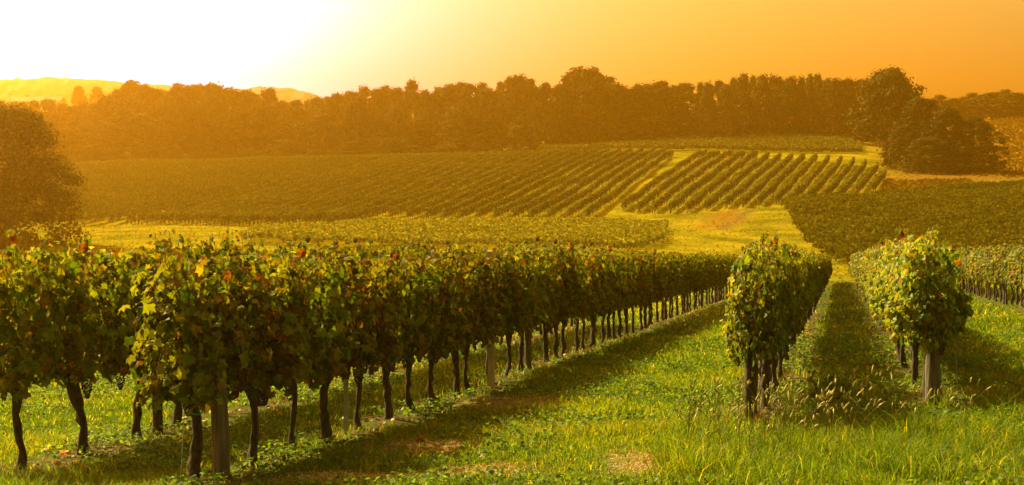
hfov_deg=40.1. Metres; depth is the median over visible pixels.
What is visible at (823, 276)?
grapevine
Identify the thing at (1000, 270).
grapevine
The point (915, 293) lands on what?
grapevine
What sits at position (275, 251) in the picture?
grapevine
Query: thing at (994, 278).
grapevine
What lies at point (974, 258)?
grapevine
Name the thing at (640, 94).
tree
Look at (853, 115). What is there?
tree
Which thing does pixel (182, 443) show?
metal stake
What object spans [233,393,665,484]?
straw
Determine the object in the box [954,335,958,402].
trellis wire
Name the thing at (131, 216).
vine row
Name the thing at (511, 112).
tree
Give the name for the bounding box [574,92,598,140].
tree
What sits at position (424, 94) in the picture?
tree
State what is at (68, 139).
tree
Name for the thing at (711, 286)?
grapevine
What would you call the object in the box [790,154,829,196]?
vine row
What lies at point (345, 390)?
metal stake
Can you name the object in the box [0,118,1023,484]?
ground
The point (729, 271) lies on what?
grapevine
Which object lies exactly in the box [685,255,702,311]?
grapevine
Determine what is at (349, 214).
vine row
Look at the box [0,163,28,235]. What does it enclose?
tree
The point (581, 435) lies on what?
grass
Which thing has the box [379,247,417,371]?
grapevine
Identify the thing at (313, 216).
vine row
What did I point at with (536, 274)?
grapevine
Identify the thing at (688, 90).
tree
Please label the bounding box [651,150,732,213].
vine row
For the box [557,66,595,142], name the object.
tree
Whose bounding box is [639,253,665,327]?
grapevine
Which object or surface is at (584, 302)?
grapevine
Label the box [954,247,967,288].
grapevine
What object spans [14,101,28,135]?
tree
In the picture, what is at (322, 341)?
grapevine
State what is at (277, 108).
tree
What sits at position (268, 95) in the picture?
tree
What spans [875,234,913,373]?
grapevine
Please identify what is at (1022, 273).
grapevine
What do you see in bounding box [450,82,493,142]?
tree
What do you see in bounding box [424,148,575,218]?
vine row
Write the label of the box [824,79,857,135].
tree
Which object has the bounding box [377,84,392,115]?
tree
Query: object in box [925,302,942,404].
wooden post
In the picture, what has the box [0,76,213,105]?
hills
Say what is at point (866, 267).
grapevine
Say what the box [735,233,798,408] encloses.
grapevine
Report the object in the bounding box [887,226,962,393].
grapevine
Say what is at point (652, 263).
grapevine
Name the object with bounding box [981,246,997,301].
grapevine
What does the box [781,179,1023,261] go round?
vineyard
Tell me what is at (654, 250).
grapevine
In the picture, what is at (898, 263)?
grapevine
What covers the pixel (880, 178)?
vine row
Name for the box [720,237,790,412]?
grapevine
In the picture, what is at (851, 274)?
grapevine
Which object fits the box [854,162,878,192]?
vine row
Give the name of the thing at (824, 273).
grapevine
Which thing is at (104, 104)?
tree
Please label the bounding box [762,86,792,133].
tree
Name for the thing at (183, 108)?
tree
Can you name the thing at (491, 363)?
wooden post
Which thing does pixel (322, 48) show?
sky
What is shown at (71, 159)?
bush
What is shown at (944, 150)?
bush
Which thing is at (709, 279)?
grapevine
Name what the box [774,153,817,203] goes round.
vine row
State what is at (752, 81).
tree
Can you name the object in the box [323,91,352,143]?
tree
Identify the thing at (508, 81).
tree
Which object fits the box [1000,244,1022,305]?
grapevine
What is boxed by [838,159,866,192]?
vine row
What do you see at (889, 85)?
tree
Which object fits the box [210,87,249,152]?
tree
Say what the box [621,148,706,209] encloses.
vine row
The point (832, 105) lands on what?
tree
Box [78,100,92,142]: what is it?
tree
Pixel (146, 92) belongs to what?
tree
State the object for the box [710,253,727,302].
grapevine
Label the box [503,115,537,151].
tree
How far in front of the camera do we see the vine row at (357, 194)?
206.95 m
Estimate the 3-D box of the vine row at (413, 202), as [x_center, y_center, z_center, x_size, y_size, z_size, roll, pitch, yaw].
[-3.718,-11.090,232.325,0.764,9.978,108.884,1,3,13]
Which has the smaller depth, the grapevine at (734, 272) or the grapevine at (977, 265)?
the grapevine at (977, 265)
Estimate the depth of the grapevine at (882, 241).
25.34 m
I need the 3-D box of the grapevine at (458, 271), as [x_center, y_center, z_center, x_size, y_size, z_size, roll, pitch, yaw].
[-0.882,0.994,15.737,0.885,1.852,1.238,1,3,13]
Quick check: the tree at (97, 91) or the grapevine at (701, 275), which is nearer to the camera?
the grapevine at (701, 275)
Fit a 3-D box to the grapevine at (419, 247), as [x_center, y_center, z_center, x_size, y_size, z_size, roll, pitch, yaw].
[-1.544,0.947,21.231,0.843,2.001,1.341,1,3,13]
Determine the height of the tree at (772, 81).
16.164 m
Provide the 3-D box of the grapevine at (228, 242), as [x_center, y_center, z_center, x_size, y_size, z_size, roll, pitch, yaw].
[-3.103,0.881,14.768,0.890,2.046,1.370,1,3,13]
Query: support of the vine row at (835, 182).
on the ground at (716, 216)
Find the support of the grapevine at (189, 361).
on the ground at (716, 216)
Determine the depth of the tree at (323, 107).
323.90 m
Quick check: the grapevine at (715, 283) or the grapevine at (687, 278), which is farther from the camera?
the grapevine at (715, 283)
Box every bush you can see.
[43,155,74,163]
[61,156,87,163]
[494,137,534,149]
[876,124,926,168]
[893,135,963,173]
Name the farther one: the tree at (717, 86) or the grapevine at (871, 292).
the tree at (717, 86)
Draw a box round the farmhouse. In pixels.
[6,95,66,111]
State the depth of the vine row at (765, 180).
213.48 m
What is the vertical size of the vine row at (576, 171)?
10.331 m
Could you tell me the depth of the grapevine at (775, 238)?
14.74 m
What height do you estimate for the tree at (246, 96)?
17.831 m
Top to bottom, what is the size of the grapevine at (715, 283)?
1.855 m
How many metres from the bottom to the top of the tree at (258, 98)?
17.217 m
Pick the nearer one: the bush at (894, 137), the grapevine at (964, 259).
the grapevine at (964, 259)
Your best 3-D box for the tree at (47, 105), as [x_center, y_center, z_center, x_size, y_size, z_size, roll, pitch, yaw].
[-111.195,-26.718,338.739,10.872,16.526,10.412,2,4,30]
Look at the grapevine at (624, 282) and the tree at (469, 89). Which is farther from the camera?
the tree at (469, 89)
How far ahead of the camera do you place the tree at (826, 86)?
338.26 m
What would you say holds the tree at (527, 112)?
on the ground at (716, 216)
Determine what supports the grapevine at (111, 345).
on the ground at (716, 216)
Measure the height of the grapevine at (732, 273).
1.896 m
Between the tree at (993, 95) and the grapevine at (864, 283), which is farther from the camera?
the tree at (993, 95)
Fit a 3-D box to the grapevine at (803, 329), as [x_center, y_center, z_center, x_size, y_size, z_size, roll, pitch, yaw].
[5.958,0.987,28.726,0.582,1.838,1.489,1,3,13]
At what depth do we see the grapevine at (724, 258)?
51.92 m
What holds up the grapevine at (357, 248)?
on the ground at (716, 216)
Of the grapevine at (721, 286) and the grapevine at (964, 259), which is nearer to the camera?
the grapevine at (964, 259)
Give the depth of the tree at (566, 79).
331.79 m
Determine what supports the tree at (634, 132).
on the ground at (716, 216)
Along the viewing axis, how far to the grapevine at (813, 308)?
39.13 m
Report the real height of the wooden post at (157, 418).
1.600 m
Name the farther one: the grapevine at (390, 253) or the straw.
the grapevine at (390, 253)
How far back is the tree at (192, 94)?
332.47 m
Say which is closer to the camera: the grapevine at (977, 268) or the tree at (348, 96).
the grapevine at (977, 268)
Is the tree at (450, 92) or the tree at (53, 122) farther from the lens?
the tree at (450, 92)
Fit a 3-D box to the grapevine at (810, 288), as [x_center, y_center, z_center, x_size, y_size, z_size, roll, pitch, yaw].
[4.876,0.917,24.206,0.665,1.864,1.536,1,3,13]
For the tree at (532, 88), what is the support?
on the ground at (716, 216)
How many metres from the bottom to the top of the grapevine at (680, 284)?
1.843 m
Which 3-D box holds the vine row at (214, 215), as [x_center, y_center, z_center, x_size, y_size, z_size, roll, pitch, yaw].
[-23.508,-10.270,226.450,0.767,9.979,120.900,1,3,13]
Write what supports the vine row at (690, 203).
on the ground at (716, 216)
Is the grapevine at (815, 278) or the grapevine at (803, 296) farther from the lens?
the grapevine at (815, 278)
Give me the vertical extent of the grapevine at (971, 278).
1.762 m
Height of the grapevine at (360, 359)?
1.787 m
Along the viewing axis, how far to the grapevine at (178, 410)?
13.82 m
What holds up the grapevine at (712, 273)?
on the ground at (716, 216)
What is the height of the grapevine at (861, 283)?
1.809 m
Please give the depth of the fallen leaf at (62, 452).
11.94 m
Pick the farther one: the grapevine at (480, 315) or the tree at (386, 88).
the tree at (386, 88)
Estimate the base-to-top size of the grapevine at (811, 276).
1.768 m
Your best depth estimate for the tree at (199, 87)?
334.83 m
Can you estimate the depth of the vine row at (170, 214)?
210.07 m
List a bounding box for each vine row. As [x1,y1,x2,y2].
[125,153,393,222]
[135,152,404,224]
[145,153,415,224]
[158,153,427,224]
[174,152,438,224]
[189,152,449,224]
[204,151,462,225]
[218,151,473,225]
[232,151,483,225]
[247,150,495,225]
[263,150,507,224]
[279,150,518,223]
[301,149,529,222]
[325,149,541,221]
[388,149,551,216]
[405,149,563,217]
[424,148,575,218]
[442,148,586,218]
[458,148,598,216]
[475,148,609,216]
[493,148,620,216]
[510,147,632,217]
[528,147,643,216]
[547,147,654,217]
[566,147,666,216]
[583,149,673,216]
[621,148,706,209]
[636,150,719,211]
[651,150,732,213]
[668,150,745,212]
[685,150,757,210]
[704,151,769,209]
[723,152,781,208]
[741,153,793,207]
[757,153,805,205]
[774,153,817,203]
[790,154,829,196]
[806,155,842,194]
[822,156,854,194]
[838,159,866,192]
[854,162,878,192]
[871,169,886,190]
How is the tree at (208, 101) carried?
on the ground at (716, 216)
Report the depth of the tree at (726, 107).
323.84 m
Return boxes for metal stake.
[180,406,184,481]
[342,254,347,433]
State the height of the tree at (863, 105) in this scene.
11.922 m
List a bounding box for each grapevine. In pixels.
[0,227,100,469]
[0,236,147,454]
[76,244,187,438]
[118,238,258,479]
[135,229,220,427]
[169,248,314,466]
[181,227,254,277]
[232,242,361,451]
[237,234,291,405]
[259,235,317,401]
[277,250,381,441]
[289,242,345,390]
[316,251,405,428]
[328,236,378,382]
[352,236,397,377]
[353,247,439,418]
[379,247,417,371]
[382,255,463,411]
[386,240,439,362]
[403,249,473,404]
[418,239,446,360]
[427,246,497,396]
[444,239,479,260]
[445,255,510,391]
[465,241,489,351]
[466,241,526,380]
[483,246,514,344]
[494,241,537,375]
[503,235,560,362]
[507,242,558,369]
[528,239,577,361]
[538,238,583,357]
[545,242,594,354]
[567,244,605,351]
[574,241,612,349]
[585,251,620,345]
[586,245,626,342]
[601,247,633,339]
[608,251,635,338]
[614,250,640,337]
[621,255,653,332]
[624,250,649,334]
[634,248,668,325]
[635,252,659,330]
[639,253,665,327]
[644,248,669,323]
[649,253,675,321]
[656,253,682,319]
[660,251,679,319]
[668,251,686,317]
[670,258,689,316]
[673,251,691,314]
[674,251,697,313]
[676,252,700,312]
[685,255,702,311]
[686,253,704,310]
[687,253,709,308]
[693,251,715,306]
[695,252,712,306]
[695,253,710,308]
[702,256,715,305]
[705,251,720,304]
[705,254,718,305]
[708,251,724,303]
[708,254,722,303]
[710,252,727,301]
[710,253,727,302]
[718,255,730,300]
[719,254,733,298]
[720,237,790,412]
[720,258,730,300]
[721,254,731,299]
[721,254,737,298]
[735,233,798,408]
[735,235,794,398]
[761,234,799,390]
[769,239,802,371]
[777,243,806,377]
[782,244,807,359]
[788,250,807,355]
[789,254,811,349]
[795,243,812,341]
[796,247,815,335]
[799,249,816,335]
[800,248,816,330]
[802,249,815,328]
[804,248,819,325]
[806,255,820,319]
[810,253,823,315]
[812,258,823,311]
[814,252,825,303]
[816,252,825,304]
[823,255,829,291]
[850,254,861,295]
[855,252,863,283]
[859,245,883,321]
[859,259,878,320]
[860,249,878,323]
[863,240,898,341]
[863,257,880,325]
[864,241,893,330]
[864,248,883,325]
[868,238,889,334]
[868,246,904,362]
[869,247,895,348]
[870,235,913,299]
[875,234,912,367]
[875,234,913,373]
[880,244,905,354]
[881,227,950,383]
[881,231,928,377]
[884,224,973,399]
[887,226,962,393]
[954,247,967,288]
[956,249,966,293]
[958,245,976,294]
[958,247,974,293]
[963,246,975,295]
[964,259,977,294]
[965,247,983,296]
[969,250,983,296]
[973,247,987,297]
[974,244,990,299]
[974,245,992,297]
[979,246,995,299]
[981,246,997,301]
[985,247,1001,302]
[986,245,1004,303]
[990,243,1014,304]
[995,244,1014,304]
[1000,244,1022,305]
[1003,245,1023,307]
[1006,247,1023,308]
[1010,241,1023,284]
[1016,247,1023,284]
[1018,265,1023,288]
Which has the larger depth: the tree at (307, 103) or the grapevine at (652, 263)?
the tree at (307, 103)
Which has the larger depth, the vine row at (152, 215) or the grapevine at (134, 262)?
the vine row at (152, 215)
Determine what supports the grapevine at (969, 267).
on the ground at (716, 216)
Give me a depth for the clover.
13.55 m
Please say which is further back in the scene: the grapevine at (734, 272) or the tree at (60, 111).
the tree at (60, 111)
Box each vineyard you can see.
[0,153,380,223]
[238,216,668,248]
[538,132,862,151]
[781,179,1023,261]
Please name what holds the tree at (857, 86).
on the ground at (716, 216)
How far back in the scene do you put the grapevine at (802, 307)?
17.52 m
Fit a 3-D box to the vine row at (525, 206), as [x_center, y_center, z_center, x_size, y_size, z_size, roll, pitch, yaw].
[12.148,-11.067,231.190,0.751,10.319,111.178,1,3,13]
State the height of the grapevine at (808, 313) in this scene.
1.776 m
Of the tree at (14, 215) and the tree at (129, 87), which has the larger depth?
the tree at (129, 87)
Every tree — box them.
[0,102,94,248]
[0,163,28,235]
[8,101,19,108]
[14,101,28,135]
[25,99,46,135]
[27,98,63,147]
[37,116,65,154]
[50,103,78,154]
[50,126,86,156]
[70,84,87,106]
[75,101,100,144]
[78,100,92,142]
[81,93,123,146]
[87,86,105,102]
[100,89,134,152]
[119,77,144,111]
[126,82,158,150]
[143,87,168,140]
[152,82,194,152]
[171,91,201,155]
[185,84,200,151]
[191,82,219,154]
[195,81,231,149]
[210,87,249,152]
[224,89,265,151]
[247,92,267,133]
[258,85,280,138]
[265,100,292,139]
[278,99,311,146]
[298,95,323,154]
[302,98,314,116]
[303,96,345,148]
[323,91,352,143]
[341,90,376,137]
[351,84,377,138]
[355,87,395,138]
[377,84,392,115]
[382,85,414,140]
[395,77,421,150]
[409,88,438,142]
[416,91,451,150]
[431,86,447,132]
[431,104,484,150]
[433,83,462,139]
[443,82,472,137]
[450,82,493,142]
[471,87,510,149]
[472,82,495,148]
[493,81,506,128]
[498,75,526,147]
[499,108,523,150]
[501,73,534,144]
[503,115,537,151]
[513,77,543,141]
[520,99,547,146]
[529,81,561,148]
[534,82,582,145]
[555,71,582,142]
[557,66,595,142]
[569,66,618,140]
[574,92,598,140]
[581,73,613,141]
[590,82,642,141]
[604,75,622,84]
[610,87,652,139]
[623,83,661,137]
[639,82,663,119]
[641,80,680,138]
[660,93,693,135]
[662,85,689,129]
[674,81,695,124]
[689,81,709,133]
[695,80,720,137]
[710,82,741,136]
[712,79,729,118]
[728,75,738,107]
[729,71,759,135]
[746,74,759,122]
[750,73,775,132]
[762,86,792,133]
[768,72,777,125]
[772,75,786,126]
[775,75,801,133]
[791,75,812,133]
[800,72,818,134]
[811,71,824,120]
[816,76,830,124]
[817,100,855,133]
[820,77,846,135]
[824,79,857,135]
[825,98,872,137]
[842,67,926,157]
[845,77,858,121]
[853,77,865,97]
[854,92,888,136]
[863,102,886,143]
[876,95,952,166]
[885,87,917,135]
[914,106,978,170]
[922,94,952,122]
[935,116,1010,172]
[944,98,969,121]
[956,95,1003,119]
[961,92,983,118]
[965,92,1021,118]
[985,92,1023,116]
[994,89,1016,118]
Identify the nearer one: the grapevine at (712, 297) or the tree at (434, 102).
the grapevine at (712, 297)
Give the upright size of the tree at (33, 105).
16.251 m
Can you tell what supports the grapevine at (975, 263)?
on the ground at (716, 216)
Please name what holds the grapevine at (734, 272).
on the ground at (716, 216)
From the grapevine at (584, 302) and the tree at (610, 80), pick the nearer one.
the grapevine at (584, 302)
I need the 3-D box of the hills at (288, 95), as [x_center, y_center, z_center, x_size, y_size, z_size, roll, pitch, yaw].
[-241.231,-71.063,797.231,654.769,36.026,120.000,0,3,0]
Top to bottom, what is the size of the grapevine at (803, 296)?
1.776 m
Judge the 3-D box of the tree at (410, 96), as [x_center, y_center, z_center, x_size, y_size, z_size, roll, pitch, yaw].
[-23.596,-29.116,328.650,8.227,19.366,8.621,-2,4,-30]
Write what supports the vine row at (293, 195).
on the ground at (716, 216)
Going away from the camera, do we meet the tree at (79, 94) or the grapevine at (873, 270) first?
the grapevine at (873, 270)
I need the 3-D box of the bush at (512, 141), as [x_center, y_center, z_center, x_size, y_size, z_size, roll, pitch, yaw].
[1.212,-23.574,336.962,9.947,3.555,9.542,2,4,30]
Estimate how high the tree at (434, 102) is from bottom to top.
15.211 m
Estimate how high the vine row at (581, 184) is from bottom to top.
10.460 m
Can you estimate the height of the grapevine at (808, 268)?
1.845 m
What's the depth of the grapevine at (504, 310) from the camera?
17.44 m
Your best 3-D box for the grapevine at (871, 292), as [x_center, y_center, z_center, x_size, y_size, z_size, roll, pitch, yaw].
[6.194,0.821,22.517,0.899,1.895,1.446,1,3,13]
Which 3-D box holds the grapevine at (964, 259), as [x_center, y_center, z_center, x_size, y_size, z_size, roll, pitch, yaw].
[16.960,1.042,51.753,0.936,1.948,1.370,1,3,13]
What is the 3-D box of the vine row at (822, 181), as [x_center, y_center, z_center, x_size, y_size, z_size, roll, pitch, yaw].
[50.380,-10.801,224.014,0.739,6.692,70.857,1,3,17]
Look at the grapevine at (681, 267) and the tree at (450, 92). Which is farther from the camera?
the tree at (450, 92)
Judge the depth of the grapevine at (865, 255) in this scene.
32.56 m
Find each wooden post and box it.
[152,285,162,433]
[211,366,229,479]
[486,251,494,387]
[525,251,531,367]
[744,310,756,419]
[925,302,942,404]
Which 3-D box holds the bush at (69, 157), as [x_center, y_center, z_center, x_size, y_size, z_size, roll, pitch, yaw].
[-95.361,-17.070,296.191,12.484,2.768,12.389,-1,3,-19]
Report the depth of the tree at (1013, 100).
392.71 m
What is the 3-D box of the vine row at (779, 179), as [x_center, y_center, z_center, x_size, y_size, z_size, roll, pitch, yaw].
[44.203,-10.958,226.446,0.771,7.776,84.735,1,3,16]
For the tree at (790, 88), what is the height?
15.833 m
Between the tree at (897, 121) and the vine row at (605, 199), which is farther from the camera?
the tree at (897, 121)
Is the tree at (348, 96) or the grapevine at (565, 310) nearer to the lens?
the grapevine at (565, 310)
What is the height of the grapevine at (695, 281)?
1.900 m
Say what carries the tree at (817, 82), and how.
on the ground at (716, 216)
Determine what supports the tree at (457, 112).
on the ground at (716, 216)
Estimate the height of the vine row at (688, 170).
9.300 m
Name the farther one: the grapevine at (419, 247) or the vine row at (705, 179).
the vine row at (705, 179)
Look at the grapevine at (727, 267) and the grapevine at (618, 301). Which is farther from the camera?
the grapevine at (727, 267)
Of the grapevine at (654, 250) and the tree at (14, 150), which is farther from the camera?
the tree at (14, 150)
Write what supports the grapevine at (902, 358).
on the ground at (716, 216)
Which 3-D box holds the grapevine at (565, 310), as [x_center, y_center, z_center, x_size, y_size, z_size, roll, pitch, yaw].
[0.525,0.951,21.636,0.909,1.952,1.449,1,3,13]
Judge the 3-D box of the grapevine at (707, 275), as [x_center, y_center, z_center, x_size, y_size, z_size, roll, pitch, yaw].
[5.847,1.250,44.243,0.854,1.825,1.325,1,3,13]
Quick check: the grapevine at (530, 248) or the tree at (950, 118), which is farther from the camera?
the tree at (950, 118)
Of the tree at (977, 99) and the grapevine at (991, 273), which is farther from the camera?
the tree at (977, 99)
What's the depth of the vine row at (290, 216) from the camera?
207.41 m
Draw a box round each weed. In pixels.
[807,369,837,415]
[821,375,849,406]
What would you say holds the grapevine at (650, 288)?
on the ground at (716, 216)
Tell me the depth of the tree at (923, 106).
247.53 m
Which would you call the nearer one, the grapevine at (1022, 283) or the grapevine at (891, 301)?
the grapevine at (891, 301)
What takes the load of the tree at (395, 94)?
on the ground at (716, 216)
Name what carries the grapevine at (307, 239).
on the ground at (716, 216)
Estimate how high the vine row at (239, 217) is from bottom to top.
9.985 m
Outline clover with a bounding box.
[0,327,1023,484]
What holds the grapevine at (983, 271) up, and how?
on the ground at (716, 216)
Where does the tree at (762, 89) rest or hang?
on the ground at (716, 216)
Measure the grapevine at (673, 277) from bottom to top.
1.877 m
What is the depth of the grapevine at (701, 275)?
42.60 m
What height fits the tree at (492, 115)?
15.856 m
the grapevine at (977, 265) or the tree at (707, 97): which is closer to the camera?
the grapevine at (977, 265)
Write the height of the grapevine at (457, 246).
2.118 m
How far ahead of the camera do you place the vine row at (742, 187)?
212.74 m
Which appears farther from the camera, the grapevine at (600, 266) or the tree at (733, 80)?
the tree at (733, 80)
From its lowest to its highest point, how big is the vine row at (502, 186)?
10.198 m
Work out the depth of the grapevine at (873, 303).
19.28 m
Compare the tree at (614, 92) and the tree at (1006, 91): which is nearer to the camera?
the tree at (614, 92)
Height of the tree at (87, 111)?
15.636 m
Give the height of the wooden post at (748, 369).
1.102 m
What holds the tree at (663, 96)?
on the ground at (716, 216)
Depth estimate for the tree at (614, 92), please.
323.76 m
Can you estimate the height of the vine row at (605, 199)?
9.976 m
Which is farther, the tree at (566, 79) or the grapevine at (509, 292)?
the tree at (566, 79)
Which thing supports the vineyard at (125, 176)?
on the ground at (716, 216)
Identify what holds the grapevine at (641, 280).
on the ground at (716, 216)
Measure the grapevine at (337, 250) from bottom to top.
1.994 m
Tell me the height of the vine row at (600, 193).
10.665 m
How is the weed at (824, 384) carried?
on the ground at (716, 216)
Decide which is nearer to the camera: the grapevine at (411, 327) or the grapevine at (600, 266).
the grapevine at (411, 327)
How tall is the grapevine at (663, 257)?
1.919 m
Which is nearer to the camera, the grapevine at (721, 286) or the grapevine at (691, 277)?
the grapevine at (691, 277)
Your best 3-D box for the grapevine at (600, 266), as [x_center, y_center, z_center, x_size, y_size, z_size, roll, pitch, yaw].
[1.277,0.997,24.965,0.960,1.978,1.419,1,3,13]
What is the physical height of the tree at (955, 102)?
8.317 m
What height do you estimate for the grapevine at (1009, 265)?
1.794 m
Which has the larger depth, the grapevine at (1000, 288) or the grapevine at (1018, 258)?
the grapevine at (1000, 288)
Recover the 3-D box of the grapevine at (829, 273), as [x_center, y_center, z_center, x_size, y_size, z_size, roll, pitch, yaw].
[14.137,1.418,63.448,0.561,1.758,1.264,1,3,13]
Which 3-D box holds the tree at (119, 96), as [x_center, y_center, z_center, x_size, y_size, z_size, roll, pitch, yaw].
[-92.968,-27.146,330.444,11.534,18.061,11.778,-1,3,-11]
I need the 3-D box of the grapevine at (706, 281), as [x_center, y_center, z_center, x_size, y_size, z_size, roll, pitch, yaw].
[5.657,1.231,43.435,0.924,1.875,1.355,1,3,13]
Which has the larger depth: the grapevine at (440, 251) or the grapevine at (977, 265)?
the grapevine at (977, 265)
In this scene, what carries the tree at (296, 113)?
on the ground at (716, 216)
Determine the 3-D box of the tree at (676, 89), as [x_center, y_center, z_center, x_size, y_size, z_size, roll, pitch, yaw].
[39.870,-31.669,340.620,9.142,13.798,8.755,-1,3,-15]
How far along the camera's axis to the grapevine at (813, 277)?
27.61 m
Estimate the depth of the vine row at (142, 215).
210.12 m
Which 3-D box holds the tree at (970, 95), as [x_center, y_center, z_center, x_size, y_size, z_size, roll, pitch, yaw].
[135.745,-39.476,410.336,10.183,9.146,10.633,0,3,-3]
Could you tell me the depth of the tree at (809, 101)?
327.51 m
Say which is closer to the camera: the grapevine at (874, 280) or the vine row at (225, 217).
the grapevine at (874, 280)
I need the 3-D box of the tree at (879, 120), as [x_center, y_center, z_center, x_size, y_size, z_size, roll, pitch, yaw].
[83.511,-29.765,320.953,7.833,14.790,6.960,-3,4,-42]
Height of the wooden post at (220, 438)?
0.923 m
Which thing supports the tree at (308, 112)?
on the ground at (716, 216)
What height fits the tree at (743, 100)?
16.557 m
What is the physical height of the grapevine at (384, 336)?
1.743 m
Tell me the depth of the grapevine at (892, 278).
16.70 m
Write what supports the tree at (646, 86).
on the ground at (716, 216)
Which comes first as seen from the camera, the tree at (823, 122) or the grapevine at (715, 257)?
the grapevine at (715, 257)
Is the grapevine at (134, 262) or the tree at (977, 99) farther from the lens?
the tree at (977, 99)
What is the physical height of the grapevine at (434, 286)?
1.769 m
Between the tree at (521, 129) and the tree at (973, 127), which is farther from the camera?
the tree at (521, 129)
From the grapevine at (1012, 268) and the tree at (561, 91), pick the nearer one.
the grapevine at (1012, 268)
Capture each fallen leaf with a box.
[59,449,68,455]
[415,437,425,443]
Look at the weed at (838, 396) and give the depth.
13.67 m
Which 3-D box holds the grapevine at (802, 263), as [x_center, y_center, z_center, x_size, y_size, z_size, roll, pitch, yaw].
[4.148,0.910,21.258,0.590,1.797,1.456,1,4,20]
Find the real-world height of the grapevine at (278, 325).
1.780 m
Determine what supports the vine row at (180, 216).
on the ground at (716, 216)
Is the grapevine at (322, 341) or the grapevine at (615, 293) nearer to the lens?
the grapevine at (322, 341)
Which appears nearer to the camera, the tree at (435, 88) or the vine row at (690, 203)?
the vine row at (690, 203)
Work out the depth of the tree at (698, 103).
333.38 m
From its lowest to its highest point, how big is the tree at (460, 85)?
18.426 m
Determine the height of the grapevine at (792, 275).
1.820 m
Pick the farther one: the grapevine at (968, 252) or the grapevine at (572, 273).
the grapevine at (968, 252)
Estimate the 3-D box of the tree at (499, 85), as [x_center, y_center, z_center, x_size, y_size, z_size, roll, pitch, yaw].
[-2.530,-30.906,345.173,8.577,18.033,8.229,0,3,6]
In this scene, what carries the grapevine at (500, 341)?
on the ground at (716, 216)
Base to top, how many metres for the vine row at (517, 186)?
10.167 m
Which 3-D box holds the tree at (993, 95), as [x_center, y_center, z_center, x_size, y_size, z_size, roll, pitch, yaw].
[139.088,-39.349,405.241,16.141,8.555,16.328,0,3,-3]
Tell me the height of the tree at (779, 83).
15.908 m
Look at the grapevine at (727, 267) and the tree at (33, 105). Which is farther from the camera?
the tree at (33, 105)
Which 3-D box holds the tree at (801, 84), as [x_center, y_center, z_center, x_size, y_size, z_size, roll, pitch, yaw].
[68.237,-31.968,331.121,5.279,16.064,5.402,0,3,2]
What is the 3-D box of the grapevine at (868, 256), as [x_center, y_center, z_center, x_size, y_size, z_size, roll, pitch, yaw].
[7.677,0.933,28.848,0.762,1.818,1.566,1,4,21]
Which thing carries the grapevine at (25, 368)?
on the ground at (716, 216)
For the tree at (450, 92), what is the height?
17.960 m
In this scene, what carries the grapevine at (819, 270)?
on the ground at (716, 216)
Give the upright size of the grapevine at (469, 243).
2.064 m
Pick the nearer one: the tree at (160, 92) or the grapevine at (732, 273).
the grapevine at (732, 273)
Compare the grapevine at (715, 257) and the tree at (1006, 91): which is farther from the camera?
the tree at (1006, 91)
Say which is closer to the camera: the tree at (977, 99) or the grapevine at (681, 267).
the grapevine at (681, 267)
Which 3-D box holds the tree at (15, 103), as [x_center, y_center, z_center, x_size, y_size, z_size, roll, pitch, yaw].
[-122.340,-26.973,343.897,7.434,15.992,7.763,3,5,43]
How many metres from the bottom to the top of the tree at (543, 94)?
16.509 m
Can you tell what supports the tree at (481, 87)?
on the ground at (716, 216)
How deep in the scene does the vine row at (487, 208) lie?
213.33 m
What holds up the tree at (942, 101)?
on the ground at (716, 216)
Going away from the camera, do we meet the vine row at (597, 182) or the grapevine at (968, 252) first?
the grapevine at (968, 252)
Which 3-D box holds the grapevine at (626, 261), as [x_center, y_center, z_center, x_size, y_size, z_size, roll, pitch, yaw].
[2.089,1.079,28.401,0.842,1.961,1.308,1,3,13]
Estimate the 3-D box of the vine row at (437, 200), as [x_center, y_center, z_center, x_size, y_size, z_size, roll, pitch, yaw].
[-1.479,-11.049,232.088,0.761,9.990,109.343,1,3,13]
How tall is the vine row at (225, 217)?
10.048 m
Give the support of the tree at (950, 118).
on the ground at (716, 216)
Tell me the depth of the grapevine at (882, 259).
20.58 m
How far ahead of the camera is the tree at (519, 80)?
339.05 m
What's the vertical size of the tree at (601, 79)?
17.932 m
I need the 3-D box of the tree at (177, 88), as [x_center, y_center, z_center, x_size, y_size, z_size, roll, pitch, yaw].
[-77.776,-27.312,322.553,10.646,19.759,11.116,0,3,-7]
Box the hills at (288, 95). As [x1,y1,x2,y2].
[230,86,428,136]
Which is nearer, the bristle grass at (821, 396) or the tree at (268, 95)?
the bristle grass at (821, 396)
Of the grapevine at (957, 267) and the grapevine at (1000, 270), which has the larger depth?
the grapevine at (957, 267)
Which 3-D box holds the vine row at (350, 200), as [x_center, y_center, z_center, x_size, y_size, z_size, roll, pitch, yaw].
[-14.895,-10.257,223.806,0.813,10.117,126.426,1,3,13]
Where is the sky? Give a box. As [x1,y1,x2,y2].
[0,0,1023,123]
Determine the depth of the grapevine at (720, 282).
49.12 m
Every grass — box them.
[0,278,1023,484]
[0,376,1023,484]
[666,363,991,460]
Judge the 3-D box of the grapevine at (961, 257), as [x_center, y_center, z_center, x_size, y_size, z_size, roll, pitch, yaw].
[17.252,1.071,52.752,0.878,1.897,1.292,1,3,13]
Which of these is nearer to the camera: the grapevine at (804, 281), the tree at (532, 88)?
the grapevine at (804, 281)
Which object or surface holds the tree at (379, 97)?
on the ground at (716, 216)

